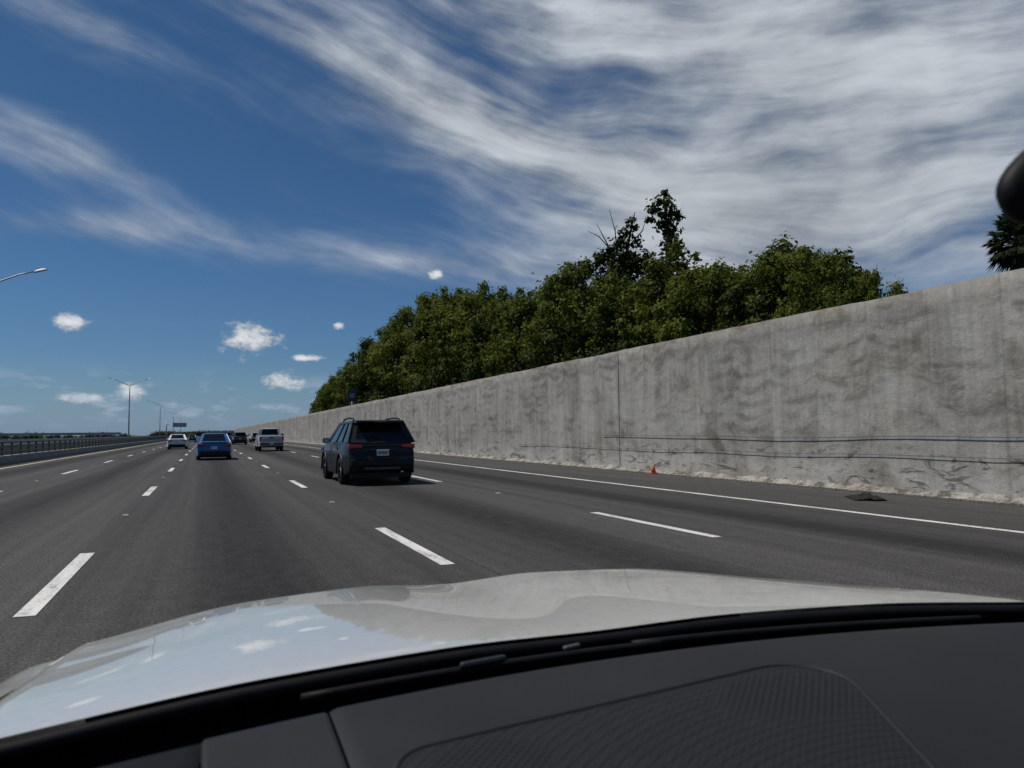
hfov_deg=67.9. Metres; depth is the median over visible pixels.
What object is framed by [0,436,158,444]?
barrier
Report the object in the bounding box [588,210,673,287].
vine covered tree
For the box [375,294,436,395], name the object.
oak tree
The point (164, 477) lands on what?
road studs
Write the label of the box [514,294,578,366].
oak tree
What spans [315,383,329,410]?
oak tree
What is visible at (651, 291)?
oak tree
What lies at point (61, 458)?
edge line
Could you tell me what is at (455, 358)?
oak tree
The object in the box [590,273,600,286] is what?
oak tree
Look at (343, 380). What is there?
oak tree
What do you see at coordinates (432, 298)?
oak tree
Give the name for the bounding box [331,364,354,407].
oak tree
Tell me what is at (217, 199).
sky
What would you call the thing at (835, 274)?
oak tree
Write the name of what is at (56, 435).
distant overpass
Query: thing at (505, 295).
oak tree
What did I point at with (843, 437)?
wall cable
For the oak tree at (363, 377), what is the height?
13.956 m
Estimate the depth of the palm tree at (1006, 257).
26.50 m
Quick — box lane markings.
[0,443,1023,616]
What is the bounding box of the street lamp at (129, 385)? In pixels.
[108,377,151,442]
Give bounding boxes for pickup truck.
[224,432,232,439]
[253,428,283,450]
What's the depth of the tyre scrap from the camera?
14.33 m
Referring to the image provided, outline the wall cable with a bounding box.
[520,435,1023,458]
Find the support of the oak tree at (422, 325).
on the ground
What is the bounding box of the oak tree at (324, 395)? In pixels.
[314,374,341,411]
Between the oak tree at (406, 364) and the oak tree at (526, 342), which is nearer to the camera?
the oak tree at (526, 342)
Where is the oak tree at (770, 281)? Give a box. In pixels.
[700,243,829,333]
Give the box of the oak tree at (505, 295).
[475,285,526,305]
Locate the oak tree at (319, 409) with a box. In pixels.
[313,382,329,410]
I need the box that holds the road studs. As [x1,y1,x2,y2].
[35,446,499,515]
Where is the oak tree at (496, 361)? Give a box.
[478,306,534,377]
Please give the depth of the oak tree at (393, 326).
78.50 m
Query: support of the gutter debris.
on the road
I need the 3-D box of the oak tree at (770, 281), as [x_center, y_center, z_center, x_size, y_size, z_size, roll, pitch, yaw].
[10.377,-1.024,29.259,5.398,8.514,5.694,-3,-4,34]
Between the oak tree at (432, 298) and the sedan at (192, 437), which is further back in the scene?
the sedan at (192, 437)
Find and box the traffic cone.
[650,464,657,473]
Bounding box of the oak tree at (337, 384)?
[330,359,358,407]
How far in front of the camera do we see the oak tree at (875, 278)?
24.85 m
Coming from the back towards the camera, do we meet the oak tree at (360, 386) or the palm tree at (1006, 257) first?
the oak tree at (360, 386)
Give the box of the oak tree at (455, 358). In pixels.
[436,279,528,385]
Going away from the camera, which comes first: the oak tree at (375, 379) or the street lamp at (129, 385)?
the oak tree at (375, 379)
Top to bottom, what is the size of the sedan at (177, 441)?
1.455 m
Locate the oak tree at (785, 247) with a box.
[737,231,882,297]
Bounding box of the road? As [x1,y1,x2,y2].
[0,436,1023,682]
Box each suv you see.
[231,432,247,444]
[249,433,256,441]
[321,417,414,483]
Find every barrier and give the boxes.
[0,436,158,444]
[0,438,150,454]
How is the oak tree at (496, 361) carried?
on the ground
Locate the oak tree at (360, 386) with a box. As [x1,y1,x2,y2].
[341,328,382,404]
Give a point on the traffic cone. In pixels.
(653, 470)
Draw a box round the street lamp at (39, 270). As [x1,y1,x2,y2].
[0,268,47,281]
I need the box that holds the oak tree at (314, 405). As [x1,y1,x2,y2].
[310,385,324,413]
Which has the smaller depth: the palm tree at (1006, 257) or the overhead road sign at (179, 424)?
the palm tree at (1006, 257)
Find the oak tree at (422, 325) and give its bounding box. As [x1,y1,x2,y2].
[399,285,482,393]
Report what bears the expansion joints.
attached to the concrete wall
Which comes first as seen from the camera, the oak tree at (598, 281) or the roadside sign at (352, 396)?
the oak tree at (598, 281)
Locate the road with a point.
(190, 534)
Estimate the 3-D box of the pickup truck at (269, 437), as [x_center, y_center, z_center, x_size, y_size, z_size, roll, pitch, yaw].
[-20.041,4.566,62.682,2.480,1.855,5.821,1,-4,-22]
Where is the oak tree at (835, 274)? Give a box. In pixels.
[769,252,890,319]
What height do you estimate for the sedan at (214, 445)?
1.455 m
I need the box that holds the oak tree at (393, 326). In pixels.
[367,305,421,397]
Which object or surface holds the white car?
on the road
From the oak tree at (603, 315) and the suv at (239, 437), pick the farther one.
the suv at (239, 437)
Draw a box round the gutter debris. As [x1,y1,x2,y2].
[414,452,1022,507]
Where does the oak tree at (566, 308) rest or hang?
on the ground
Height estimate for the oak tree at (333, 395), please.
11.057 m
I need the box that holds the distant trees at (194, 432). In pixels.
[0,430,248,438]
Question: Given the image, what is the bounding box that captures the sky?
[0,0,1023,436]
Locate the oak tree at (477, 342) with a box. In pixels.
[456,299,516,381]
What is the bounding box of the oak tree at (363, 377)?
[355,328,405,403]
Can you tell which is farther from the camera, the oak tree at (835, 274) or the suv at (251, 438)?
the suv at (251, 438)
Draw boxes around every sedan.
[166,434,189,448]
[188,435,196,440]
[194,433,233,459]
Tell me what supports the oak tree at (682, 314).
on the ground
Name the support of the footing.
on the road
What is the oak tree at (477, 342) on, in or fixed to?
on the ground
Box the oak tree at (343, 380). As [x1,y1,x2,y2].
[339,339,371,401]
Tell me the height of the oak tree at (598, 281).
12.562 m
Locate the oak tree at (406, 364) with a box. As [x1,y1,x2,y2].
[398,323,426,392]
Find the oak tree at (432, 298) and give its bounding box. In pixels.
[413,288,478,324]
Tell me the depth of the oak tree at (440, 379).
61.97 m
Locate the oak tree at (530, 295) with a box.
[498,290,536,324]
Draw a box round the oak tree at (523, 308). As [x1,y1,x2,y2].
[490,280,573,375]
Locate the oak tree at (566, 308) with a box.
[518,251,643,369]
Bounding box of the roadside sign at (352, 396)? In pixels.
[348,390,356,404]
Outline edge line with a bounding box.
[0,442,159,468]
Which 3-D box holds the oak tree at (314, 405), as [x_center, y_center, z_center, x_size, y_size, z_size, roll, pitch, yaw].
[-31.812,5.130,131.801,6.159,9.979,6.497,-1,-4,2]
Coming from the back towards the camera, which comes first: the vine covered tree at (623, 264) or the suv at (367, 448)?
the vine covered tree at (623, 264)
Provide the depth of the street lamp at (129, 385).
136.15 m
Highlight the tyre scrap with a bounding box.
[845,492,886,500]
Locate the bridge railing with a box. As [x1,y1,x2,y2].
[0,435,188,464]
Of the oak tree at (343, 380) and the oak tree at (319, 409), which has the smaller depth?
the oak tree at (343, 380)
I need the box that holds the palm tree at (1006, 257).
[981,214,1023,272]
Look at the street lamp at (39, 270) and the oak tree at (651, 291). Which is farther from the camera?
the street lamp at (39, 270)
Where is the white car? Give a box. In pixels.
[0,150,1023,767]
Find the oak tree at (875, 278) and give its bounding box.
[838,265,907,304]
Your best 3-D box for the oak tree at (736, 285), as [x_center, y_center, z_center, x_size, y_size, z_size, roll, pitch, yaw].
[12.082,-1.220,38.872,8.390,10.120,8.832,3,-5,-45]
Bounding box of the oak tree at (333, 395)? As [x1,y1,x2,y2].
[328,388,346,409]
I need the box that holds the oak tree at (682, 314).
[644,262,761,342]
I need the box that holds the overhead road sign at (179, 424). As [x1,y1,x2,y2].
[166,422,186,435]
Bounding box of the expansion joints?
[324,354,619,460]
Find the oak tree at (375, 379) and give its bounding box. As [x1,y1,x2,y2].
[363,321,412,400]
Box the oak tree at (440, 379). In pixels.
[415,294,487,390]
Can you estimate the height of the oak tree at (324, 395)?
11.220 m
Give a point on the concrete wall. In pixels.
(945, 360)
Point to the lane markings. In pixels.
(38, 602)
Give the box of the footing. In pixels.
[284,441,1023,504]
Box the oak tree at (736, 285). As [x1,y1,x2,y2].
[707,258,761,325]
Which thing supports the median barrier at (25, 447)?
on the ground
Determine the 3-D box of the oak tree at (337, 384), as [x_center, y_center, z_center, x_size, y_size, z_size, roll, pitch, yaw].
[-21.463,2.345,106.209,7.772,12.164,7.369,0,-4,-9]
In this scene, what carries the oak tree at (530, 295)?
on the ground
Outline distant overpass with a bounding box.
[0,432,122,438]
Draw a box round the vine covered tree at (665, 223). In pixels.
[644,189,694,279]
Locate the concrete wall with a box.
[234,268,1023,495]
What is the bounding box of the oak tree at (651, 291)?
[615,238,736,349]
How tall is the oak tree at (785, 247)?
10.174 m
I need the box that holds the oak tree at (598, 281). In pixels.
[586,248,655,297]
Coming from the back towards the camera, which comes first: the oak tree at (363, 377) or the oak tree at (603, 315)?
the oak tree at (363, 377)
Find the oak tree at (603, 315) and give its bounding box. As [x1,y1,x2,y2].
[578,274,658,357]
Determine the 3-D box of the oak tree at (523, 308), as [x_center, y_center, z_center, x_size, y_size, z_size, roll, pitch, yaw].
[2.275,-1.059,48.239,7.257,11.188,7.654,0,-4,-5]

